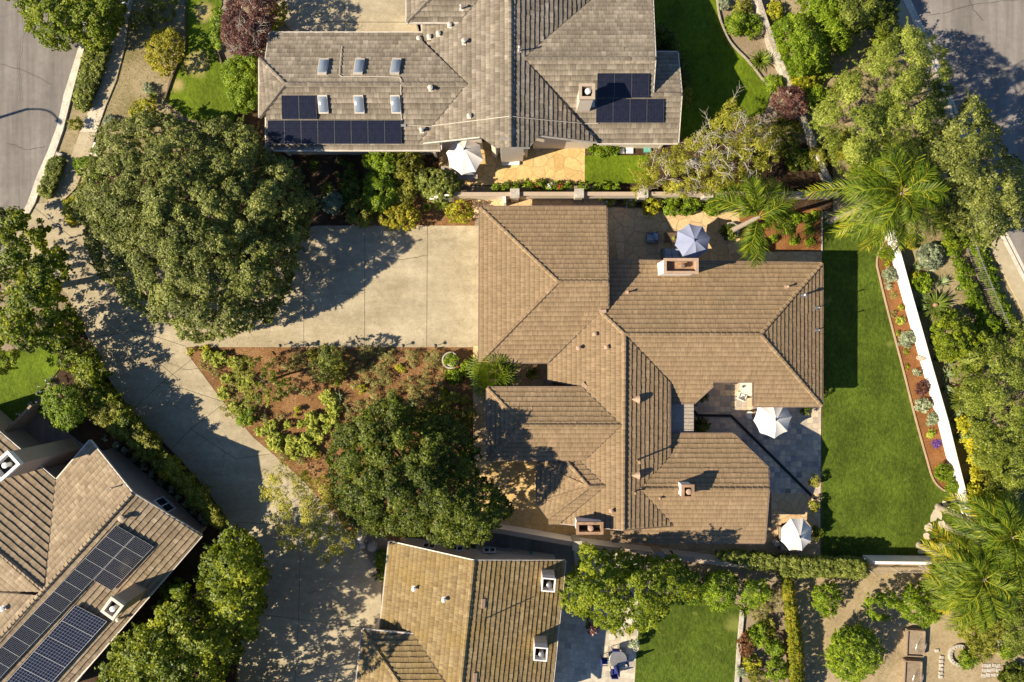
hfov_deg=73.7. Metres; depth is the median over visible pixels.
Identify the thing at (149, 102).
shrub
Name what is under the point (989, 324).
shrub
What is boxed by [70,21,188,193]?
fallen leaves
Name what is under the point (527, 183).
rose bush
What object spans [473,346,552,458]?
entry path
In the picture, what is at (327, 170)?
shaded bed soil
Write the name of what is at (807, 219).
bedding plant
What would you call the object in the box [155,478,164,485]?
ball shrub
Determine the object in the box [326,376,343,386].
shrub
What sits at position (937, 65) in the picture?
gutter apron
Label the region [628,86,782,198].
bottlebrush tree
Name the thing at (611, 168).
lawn
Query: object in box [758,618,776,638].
shrub
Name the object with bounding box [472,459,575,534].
front patio
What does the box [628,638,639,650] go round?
flower pot
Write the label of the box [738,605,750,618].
flax plant
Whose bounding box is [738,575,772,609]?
round tree
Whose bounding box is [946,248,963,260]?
shrub
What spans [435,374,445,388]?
shrub
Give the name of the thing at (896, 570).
iron fence
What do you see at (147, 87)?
shrub
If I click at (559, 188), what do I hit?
rose bush
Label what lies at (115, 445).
ball shrub
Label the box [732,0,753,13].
shrub
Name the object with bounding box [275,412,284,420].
tuft
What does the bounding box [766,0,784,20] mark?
shrub
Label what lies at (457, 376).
shrub
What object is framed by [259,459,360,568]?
sparse tree
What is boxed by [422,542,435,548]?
window
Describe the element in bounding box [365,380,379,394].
shrub
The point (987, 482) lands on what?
shrub
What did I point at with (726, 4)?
shrub
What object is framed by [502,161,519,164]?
door step
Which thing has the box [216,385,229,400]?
spurge
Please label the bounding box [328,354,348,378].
shrub
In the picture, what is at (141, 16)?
shrub
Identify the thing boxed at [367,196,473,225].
entry bed soil
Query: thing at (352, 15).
driveway
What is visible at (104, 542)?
house
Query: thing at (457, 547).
window
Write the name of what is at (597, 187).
rose bush
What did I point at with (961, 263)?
shrub
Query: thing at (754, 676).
shrub
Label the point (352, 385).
shrub
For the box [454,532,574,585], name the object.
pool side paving
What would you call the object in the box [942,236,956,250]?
shrub
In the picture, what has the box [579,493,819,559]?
path
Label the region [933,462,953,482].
shrub
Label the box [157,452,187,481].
shrub
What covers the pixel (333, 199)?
shrub
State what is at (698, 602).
shrub
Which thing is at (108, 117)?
shrub
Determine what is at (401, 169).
shrub
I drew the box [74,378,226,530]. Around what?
hedge
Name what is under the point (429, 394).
ground plant
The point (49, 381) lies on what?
agapanthus
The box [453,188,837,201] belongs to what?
boundary wall
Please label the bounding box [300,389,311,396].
tuft
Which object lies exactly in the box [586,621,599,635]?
flower pot
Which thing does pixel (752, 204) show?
palm tree
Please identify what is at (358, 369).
shrub
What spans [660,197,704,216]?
shrub
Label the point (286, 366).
tuft
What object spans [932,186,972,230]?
shrub
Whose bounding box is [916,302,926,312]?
agave
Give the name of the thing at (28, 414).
timber fence
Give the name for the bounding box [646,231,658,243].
armchair
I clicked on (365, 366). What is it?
ground plant
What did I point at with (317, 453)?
tuft
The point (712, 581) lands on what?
round tree
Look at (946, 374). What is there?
agave
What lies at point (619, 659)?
patio table
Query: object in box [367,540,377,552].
boulder
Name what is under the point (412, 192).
shrub
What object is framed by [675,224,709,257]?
parasol
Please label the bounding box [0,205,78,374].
street tree
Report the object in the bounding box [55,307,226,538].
hedge row soil
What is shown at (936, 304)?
cycad
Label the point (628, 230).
garden patio
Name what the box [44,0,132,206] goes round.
sidewalk
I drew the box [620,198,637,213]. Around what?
agapanthus
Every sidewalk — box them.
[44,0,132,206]
[893,0,1023,313]
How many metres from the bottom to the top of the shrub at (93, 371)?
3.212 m
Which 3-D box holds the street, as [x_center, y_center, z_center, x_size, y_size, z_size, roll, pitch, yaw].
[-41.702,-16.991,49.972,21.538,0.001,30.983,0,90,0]
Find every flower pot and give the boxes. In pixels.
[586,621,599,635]
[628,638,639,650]
[807,473,820,487]
[808,500,820,513]
[811,525,823,540]
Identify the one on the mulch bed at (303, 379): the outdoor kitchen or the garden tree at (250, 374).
the garden tree at (250, 374)
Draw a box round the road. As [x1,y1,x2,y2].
[911,0,1023,263]
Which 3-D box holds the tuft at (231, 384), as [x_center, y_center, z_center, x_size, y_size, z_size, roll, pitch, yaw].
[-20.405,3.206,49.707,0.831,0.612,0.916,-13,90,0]
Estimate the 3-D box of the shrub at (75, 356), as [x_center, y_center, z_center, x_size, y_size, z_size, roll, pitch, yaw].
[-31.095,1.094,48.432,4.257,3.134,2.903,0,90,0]
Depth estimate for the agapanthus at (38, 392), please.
49.74 m
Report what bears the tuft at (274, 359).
on the mulch bed at (303, 379)
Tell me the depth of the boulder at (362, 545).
49.79 m
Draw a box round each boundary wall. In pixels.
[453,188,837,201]
[476,524,789,566]
[862,555,936,564]
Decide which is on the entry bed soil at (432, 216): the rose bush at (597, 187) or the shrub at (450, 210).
the shrub at (450, 210)
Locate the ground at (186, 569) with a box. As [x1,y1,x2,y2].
[0,405,237,681]
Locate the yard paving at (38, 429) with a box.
[23,413,102,465]
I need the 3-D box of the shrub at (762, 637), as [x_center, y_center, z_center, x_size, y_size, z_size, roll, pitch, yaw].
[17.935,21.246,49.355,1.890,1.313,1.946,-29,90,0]
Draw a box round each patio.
[439,141,584,185]
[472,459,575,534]
[554,550,641,681]
[608,207,821,261]
[672,383,820,492]
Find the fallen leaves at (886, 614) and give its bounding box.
[795,575,1018,678]
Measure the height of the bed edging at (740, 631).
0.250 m
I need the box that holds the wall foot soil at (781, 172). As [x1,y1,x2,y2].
[463,143,832,210]
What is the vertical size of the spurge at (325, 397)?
0.769 m
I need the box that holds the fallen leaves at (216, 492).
[81,313,374,677]
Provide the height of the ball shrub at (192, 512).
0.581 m
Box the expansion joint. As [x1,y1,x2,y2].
[34,207,427,675]
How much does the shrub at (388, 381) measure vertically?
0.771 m
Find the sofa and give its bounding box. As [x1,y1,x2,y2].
[661,248,689,259]
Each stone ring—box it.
[948,643,967,666]
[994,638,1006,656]
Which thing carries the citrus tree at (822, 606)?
on the kitchen garden dirt
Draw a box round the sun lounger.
[778,526,788,550]
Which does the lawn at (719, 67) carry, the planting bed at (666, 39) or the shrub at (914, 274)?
the planting bed at (666, 39)
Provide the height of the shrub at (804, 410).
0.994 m
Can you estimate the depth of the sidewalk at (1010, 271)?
49.88 m
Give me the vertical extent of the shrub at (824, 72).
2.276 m
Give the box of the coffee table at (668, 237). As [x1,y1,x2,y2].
[664,233,676,242]
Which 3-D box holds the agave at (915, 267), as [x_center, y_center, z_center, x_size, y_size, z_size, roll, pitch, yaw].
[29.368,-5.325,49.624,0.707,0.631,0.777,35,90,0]
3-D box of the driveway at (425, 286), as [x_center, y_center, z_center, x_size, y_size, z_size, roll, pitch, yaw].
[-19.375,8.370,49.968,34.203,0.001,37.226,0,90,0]
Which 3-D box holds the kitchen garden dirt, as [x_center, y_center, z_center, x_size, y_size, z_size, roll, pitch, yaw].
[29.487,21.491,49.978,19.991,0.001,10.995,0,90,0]
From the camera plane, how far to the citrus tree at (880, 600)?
48.02 m
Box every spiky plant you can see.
[309,158,322,172]
[319,181,335,194]
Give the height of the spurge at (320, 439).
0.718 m
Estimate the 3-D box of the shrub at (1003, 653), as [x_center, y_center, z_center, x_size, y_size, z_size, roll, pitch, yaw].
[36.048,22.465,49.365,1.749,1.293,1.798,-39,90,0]
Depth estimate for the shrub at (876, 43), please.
48.68 m
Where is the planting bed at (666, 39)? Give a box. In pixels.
[655,23,690,88]
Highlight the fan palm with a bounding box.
[465,351,521,402]
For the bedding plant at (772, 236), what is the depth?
49.59 m
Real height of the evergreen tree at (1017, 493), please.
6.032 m
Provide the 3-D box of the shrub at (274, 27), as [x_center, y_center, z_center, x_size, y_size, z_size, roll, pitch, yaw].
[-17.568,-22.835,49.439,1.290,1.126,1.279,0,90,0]
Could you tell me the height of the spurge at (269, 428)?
0.737 m
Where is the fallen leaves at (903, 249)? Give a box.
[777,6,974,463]
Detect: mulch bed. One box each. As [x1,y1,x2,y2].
[187,347,472,583]
[739,209,821,250]
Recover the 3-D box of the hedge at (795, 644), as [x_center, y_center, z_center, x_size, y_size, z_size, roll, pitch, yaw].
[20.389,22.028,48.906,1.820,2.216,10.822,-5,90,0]
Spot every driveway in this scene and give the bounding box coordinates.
[16,201,478,681]
[275,0,417,30]
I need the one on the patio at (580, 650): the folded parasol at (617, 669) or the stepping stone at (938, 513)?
the folded parasol at (617, 669)
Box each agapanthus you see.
[34,386,42,399]
[44,375,54,385]
[601,198,616,209]
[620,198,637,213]
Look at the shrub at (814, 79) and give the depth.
48.99 m
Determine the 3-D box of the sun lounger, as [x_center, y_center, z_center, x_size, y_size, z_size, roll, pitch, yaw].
[19.725,14.310,49.608,0.660,0.585,1.720,0,90,0]
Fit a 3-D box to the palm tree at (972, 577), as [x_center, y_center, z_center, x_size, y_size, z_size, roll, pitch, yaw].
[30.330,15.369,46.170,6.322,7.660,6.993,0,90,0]
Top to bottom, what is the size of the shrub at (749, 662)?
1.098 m
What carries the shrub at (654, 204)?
on the wall foot soil at (781, 172)
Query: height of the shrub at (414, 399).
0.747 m
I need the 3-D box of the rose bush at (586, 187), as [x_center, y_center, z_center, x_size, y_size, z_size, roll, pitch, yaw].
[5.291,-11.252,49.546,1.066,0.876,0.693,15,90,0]
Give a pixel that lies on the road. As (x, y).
(992, 36)
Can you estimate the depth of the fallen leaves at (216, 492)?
49.87 m
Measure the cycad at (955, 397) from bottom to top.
0.514 m
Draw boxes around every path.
[472,200,607,217]
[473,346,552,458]
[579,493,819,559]
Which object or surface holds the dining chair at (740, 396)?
on the slate patio at (794, 450)
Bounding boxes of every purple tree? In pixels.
[220,0,280,57]
[770,83,809,120]
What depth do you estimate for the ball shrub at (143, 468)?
49.70 m
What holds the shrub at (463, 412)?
on the mulch bed at (303, 379)
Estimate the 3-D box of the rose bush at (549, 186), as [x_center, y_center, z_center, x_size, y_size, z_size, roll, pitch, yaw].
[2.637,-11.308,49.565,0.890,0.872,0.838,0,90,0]
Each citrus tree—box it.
[811,581,843,619]
[862,587,901,621]
[898,580,944,628]
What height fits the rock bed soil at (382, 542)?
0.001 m
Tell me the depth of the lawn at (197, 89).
49.94 m
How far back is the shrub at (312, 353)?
49.31 m
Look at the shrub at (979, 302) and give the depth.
49.26 m
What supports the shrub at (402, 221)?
on the entry bed soil at (432, 216)
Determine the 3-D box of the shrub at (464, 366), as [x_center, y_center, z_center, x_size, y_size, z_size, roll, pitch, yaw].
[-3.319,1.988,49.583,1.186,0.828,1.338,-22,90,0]
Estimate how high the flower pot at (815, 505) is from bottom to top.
1.123 m
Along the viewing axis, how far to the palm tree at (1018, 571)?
43.75 m
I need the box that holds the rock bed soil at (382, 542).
[353,527,388,577]
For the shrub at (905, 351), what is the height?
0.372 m
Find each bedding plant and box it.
[768,234,778,243]
[784,223,794,234]
[788,234,799,244]
[789,211,802,224]
[801,213,813,226]
[804,225,815,235]
[804,237,815,247]
[811,210,821,221]
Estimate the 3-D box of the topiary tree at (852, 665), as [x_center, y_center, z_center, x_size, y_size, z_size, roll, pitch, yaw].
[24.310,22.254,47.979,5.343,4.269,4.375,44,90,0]
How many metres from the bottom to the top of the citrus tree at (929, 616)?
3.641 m
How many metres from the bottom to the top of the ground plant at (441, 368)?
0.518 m
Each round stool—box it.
[745,411,752,418]
[771,539,779,546]
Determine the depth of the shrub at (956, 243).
48.28 m
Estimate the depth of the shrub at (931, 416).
49.49 m
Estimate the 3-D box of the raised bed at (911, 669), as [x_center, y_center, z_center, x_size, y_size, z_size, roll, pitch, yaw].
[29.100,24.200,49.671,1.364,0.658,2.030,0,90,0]
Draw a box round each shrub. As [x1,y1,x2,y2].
[56,337,101,373]
[57,307,86,343]
[67,116,83,130]
[69,355,115,387]
[83,376,122,412]
[103,113,115,123]
[107,400,135,435]
[112,442,120,448]
[121,447,128,455]
[127,10,149,31]
[128,97,156,118]
[128,430,162,459]
[128,456,137,462]
[138,462,148,470]
[142,82,154,93]
[144,0,178,27]
[144,26,185,76]
[148,470,154,477]
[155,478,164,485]
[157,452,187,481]
[166,577,190,600]
[167,486,173,493]
[173,493,181,500]
[184,481,213,513]
[190,507,197,514]
[197,512,205,520]
[204,509,227,528]
[209,7,228,49]
[235,407,257,427]
[262,21,278,30]
[267,0,288,25]
[306,346,317,361]
[309,358,334,383]
[316,343,342,373]
[321,190,344,214]
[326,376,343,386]
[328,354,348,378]
[334,158,358,181]
[338,176,364,203]
[343,354,353,367]
[344,195,375,227]
[347,379,362,391]
[354,362,366,378]
[358,344,373,361]
[361,152,400,173]
[361,169,399,214]
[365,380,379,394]
[370,392,379,403]
[372,566,384,582]
[373,548,386,570]
[377,200,421,231]
[378,346,395,365]
[378,368,392,385]
[390,152,424,189]
[394,177,418,206]
[399,376,415,391]
[405,349,420,367]
[407,389,421,406]
[412,166,463,202]
[415,368,431,387]
[417,400,445,427]
[422,348,442,368]
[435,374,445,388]
[437,391,477,432]
[444,368,463,386]
[445,199,474,223]
[459,359,472,378]
[640,197,662,217]
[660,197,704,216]
[682,84,692,107]
[683,581,704,606]
[692,417,711,431]
[700,393,709,402]
[703,198,723,216]
[718,0,730,10]
[723,10,749,36]
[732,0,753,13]
[735,665,748,677]
[736,630,754,657]
[742,653,761,673]
[743,12,762,40]
[746,665,767,681]
[747,621,770,648]
[750,603,768,621]
[757,587,784,613]
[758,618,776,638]
[762,73,785,92]
[763,637,785,658]
[765,114,804,156]
[765,657,789,681]
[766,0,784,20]
[784,145,812,172]
[788,60,821,90]
[799,407,812,415]
[803,83,827,110]
[807,143,831,172]
[809,58,834,84]
[823,385,827,398]
[827,128,855,161]
[832,33,850,54]
[846,146,872,176]
[868,33,896,56]
[876,243,894,261]
[881,266,896,282]
[884,282,891,289]
[890,290,898,299]
[895,316,905,324]
[897,304,904,310]
[898,330,915,348]
[903,348,909,354]
[905,237,917,249]
[907,142,940,182]
[908,271,934,293]
[909,271,919,278]
[912,368,922,376]
[913,397,932,413]
[914,379,929,396]
[915,242,945,271]
[925,411,938,426]
[926,428,935,438]
[931,439,941,448]
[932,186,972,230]
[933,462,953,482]
[941,221,971,251]
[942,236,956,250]
[944,473,958,495]
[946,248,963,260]
[951,256,967,271]
[953,263,976,284]
[954,414,986,483]
[956,648,978,669]
[957,278,978,292]
[963,357,985,377]
[964,286,982,303]
[964,295,985,313]
[965,481,986,508]
[966,633,1000,663]
[967,328,997,362]
[968,320,985,334]
[970,461,1010,488]
[973,305,988,321]
[976,313,1003,337]
[983,485,1002,508]
[986,441,1020,466]
[997,660,1023,681]
[999,642,1017,660]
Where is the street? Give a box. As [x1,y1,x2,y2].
[0,0,83,254]
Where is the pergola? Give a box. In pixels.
[671,404,693,431]
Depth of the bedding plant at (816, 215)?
49.56 m
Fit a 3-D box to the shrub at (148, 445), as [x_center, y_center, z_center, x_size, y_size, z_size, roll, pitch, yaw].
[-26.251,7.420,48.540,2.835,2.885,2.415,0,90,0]
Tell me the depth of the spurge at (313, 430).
49.58 m
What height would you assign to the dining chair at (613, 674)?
0.900 m
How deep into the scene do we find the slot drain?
49.86 m
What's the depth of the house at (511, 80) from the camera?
45.55 m
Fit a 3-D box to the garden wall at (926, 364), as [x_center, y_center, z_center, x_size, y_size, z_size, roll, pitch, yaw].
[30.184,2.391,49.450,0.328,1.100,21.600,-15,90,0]
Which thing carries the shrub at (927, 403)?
on the wall side bed at (936, 457)
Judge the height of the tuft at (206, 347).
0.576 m
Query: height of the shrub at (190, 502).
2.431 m
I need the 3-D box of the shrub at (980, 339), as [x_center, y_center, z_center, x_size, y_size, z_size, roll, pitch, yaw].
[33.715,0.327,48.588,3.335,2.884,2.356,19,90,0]
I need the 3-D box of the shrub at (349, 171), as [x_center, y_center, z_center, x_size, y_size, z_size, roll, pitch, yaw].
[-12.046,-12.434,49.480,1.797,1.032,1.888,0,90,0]
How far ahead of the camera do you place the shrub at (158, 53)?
48.34 m
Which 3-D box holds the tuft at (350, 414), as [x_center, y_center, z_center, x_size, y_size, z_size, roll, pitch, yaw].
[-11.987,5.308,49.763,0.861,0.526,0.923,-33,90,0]
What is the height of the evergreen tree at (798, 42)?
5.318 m
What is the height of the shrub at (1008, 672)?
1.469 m
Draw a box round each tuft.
[146,91,158,99]
[186,347,195,356]
[199,344,210,350]
[210,367,220,376]
[227,379,237,391]
[257,412,267,423]
[264,356,277,366]
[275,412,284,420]
[276,452,288,463]
[281,362,293,369]
[286,382,299,393]
[292,351,300,360]
[292,406,300,416]
[295,452,304,464]
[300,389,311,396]
[313,450,320,459]
[337,345,345,353]
[343,406,353,419]
[357,384,366,394]
[394,362,405,373]
[419,398,426,408]
[439,387,448,396]
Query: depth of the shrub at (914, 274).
49.45 m
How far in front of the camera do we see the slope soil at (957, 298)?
49.98 m
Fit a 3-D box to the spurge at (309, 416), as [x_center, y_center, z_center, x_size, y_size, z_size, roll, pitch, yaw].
[-14.681,5.684,49.633,1.214,0.728,1.200,-26,90,0]
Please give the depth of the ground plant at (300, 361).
49.79 m
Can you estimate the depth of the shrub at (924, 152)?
48.90 m
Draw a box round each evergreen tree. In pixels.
[93,584,245,681]
[192,520,271,642]
[770,11,832,82]
[795,0,854,55]
[828,0,887,36]
[867,0,904,46]
[906,88,1023,251]
[998,468,1023,520]
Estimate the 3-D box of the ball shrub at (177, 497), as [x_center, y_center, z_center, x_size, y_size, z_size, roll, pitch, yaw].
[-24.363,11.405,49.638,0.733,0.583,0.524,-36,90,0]
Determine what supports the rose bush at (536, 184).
on the wall foot soil at (781, 172)
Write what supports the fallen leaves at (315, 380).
on the mulch bed at (303, 379)
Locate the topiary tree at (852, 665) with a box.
[820,621,885,681]
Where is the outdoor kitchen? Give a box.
[441,166,477,180]
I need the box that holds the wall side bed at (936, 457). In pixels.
[878,243,954,494]
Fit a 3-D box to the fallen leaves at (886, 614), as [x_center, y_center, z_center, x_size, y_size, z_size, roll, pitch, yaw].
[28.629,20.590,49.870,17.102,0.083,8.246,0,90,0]
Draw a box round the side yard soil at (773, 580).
[679,561,791,681]
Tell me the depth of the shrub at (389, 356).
49.57 m
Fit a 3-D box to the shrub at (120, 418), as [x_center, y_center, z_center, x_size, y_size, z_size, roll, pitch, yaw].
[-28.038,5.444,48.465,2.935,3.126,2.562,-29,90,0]
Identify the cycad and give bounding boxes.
[920,290,951,320]
[946,391,971,415]
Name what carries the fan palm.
on the ground at (744, 44)
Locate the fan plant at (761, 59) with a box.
[747,48,772,73]
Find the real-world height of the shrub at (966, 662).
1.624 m
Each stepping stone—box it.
[923,532,929,538]
[924,522,931,530]
[931,513,936,521]
[932,509,941,519]
[938,520,944,527]
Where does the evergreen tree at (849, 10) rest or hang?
on the slope soil at (957, 298)
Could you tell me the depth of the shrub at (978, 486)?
48.45 m
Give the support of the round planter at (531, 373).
on the entry path at (479, 421)
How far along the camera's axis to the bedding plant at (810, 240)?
49.72 m
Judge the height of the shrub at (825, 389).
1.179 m
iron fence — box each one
[868,567,929,572]
[966,236,1014,335]
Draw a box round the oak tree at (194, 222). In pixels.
[66,103,321,343]
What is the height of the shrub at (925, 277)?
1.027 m
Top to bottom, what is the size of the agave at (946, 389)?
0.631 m
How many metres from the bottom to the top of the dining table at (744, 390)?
0.740 m
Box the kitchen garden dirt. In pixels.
[792,562,1023,681]
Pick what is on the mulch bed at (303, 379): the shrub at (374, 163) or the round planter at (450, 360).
the round planter at (450, 360)
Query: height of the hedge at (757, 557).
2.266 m
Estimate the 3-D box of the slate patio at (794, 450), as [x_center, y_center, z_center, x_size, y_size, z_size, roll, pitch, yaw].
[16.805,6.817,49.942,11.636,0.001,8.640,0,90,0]
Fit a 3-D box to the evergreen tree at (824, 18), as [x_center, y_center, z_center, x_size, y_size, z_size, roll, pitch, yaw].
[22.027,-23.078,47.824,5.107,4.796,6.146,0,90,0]
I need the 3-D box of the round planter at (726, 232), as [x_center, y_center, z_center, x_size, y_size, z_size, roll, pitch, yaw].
[15.766,-7.890,49.313,1.546,1.175,1.470,0,90,0]
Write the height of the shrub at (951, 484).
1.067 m
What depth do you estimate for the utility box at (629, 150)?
49.82 m
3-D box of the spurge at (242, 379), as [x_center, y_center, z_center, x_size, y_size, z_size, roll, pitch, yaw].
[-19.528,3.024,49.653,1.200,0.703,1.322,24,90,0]
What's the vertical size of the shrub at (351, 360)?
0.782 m
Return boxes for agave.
[333,392,343,401]
[405,398,414,406]
[911,262,919,270]
[916,293,928,303]
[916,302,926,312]
[935,275,948,289]
[940,384,952,393]
[941,367,953,380]
[950,407,962,418]
[954,431,961,442]
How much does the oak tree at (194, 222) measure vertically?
8.834 m
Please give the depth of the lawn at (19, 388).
49.93 m
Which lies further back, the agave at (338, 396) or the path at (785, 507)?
the path at (785, 507)
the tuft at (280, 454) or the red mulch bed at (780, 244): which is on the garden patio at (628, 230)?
the red mulch bed at (780, 244)
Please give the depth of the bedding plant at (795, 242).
49.68 m
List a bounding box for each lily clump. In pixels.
[420,202,431,210]
[433,202,448,213]
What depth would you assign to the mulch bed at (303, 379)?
49.99 m
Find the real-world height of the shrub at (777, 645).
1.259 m
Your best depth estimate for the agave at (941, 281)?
49.70 m
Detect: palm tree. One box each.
[707,172,801,269]
[797,136,953,266]
[916,519,1023,622]
[918,543,1020,635]
[935,486,1023,572]
[940,497,1023,592]
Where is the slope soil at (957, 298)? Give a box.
[762,0,1023,493]
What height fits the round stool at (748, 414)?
0.420 m
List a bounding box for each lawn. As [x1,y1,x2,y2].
[0,347,57,420]
[166,0,235,122]
[585,155,648,182]
[634,597,741,681]
[654,0,770,139]
[822,218,965,560]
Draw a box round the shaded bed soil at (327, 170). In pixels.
[74,109,439,269]
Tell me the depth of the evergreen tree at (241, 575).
43.09 m
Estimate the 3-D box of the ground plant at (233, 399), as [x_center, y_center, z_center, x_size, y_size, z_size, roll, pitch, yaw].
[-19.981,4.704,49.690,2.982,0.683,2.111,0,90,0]
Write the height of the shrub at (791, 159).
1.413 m
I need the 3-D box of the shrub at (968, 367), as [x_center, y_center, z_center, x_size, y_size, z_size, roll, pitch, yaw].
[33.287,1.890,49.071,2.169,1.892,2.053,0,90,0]
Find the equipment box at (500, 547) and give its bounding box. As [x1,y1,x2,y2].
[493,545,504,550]
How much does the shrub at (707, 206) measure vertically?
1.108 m
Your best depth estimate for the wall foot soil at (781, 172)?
49.97 m
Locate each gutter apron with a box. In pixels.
[23,22,86,213]
[907,0,1023,272]
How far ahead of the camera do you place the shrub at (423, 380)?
49.59 m
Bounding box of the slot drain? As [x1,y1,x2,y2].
[694,410,815,499]
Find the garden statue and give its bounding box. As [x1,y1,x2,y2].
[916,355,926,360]
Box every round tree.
[36,381,87,432]
[325,387,514,549]
[558,541,704,637]
[700,569,739,612]
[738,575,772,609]
[930,308,978,364]
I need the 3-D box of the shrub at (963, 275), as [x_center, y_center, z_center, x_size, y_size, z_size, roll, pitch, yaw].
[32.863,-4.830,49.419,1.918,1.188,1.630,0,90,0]
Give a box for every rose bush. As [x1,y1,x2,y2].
[491,182,501,191]
[500,180,510,191]
[511,179,521,187]
[522,178,533,191]
[533,178,545,191]
[543,180,553,189]
[552,180,566,191]
[564,181,574,189]
[577,181,590,191]
[591,183,601,191]
[600,180,611,191]
[609,182,620,191]
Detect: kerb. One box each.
[26,7,91,213]
[903,0,1023,280]
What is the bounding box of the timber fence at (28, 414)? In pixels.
[5,403,42,431]
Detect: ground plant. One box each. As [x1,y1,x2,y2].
[198,358,217,371]
[219,392,256,417]
[288,352,313,371]
[338,397,369,413]
[361,360,389,383]
[362,345,394,358]
[411,382,436,402]
[432,354,447,372]
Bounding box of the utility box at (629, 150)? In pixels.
[626,148,632,153]
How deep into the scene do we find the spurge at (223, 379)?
49.54 m
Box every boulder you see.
[355,529,366,542]
[359,542,365,548]
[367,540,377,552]
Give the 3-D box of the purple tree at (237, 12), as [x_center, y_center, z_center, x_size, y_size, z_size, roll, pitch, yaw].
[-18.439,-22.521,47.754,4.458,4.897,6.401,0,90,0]
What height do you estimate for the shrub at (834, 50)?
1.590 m
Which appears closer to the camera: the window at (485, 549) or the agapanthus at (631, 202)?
the window at (485, 549)
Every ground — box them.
[0,0,1023,681]
[0,405,237,681]
[36,0,186,202]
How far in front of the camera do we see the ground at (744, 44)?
50.00 m
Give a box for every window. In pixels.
[153,496,175,512]
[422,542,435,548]
[450,545,463,551]
[483,547,495,552]
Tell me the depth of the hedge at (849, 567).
47.70 m
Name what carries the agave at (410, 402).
on the mulch bed at (303, 379)
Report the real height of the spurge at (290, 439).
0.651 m
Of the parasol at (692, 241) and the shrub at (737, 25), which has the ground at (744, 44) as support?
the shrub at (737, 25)
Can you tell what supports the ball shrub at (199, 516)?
on the hedge row soil at (65, 378)
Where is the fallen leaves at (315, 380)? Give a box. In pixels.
[191,348,470,492]
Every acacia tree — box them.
[807,16,957,181]
[949,314,1023,501]
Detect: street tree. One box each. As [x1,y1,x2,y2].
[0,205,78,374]
[5,0,127,51]
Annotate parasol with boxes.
[446,141,483,174]
[614,665,619,676]
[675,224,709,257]
[753,407,791,438]
[781,518,811,550]
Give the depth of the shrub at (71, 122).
49.41 m
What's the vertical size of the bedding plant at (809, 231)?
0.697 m
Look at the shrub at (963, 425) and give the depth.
48.40 m
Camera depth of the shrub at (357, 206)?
48.61 m
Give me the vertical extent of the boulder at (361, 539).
0.468 m
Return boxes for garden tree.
[231,355,291,408]
[954,613,1008,651]
[998,591,1023,656]
[1007,567,1023,599]
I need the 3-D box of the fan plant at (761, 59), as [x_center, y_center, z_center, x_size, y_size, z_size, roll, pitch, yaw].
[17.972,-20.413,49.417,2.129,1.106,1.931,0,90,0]
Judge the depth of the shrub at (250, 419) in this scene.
49.28 m
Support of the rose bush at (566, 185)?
on the ground at (744, 44)
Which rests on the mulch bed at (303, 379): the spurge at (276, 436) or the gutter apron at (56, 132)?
the spurge at (276, 436)
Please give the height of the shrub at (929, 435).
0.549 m
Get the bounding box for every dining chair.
[600,655,607,666]
[610,667,618,678]
[611,646,619,653]
[735,392,746,401]
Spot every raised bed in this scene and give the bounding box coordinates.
[900,658,923,681]
[903,627,926,656]
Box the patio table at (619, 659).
[609,651,626,667]
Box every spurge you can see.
[201,348,212,361]
[209,350,226,367]
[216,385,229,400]
[219,373,232,383]
[225,355,245,371]
[227,399,242,414]
[237,377,252,390]
[253,426,265,436]
[262,419,278,435]
[265,429,284,452]
[282,443,301,460]
[283,419,292,429]
[284,434,298,444]
[296,420,305,428]
[296,433,313,449]
[301,443,316,457]
[303,410,319,425]
[305,422,320,438]
[314,431,324,445]
[317,413,326,422]
[318,388,337,404]
[320,422,332,433]
[324,403,341,417]
[325,413,338,425]
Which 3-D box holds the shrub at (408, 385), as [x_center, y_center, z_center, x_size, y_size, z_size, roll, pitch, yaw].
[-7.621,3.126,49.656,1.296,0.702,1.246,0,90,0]
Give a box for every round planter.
[442,352,459,368]
[526,368,537,379]
[718,222,739,241]
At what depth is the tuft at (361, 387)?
49.57 m
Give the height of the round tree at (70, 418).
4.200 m
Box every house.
[0,410,206,681]
[258,0,682,163]
[355,537,565,681]
[478,206,823,543]
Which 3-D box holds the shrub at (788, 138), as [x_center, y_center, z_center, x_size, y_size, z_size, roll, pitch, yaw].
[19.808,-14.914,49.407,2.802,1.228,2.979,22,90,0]
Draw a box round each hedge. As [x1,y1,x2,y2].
[35,155,65,199]
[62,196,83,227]
[71,45,111,112]
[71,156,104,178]
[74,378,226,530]
[220,53,257,114]
[587,143,620,157]
[715,548,780,572]
[778,552,869,580]
[781,577,805,681]
[968,230,1020,339]
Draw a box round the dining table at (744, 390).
[740,383,748,393]
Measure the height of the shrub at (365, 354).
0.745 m
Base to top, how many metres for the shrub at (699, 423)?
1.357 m
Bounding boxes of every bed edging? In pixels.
[164,0,185,99]
[716,0,771,91]
[734,610,743,681]
[781,630,789,681]
[821,211,822,251]
[876,240,950,493]
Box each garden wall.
[430,194,453,202]
[885,231,973,518]
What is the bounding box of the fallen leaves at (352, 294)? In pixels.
[103,227,477,345]
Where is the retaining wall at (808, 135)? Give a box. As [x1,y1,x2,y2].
[752,0,835,190]

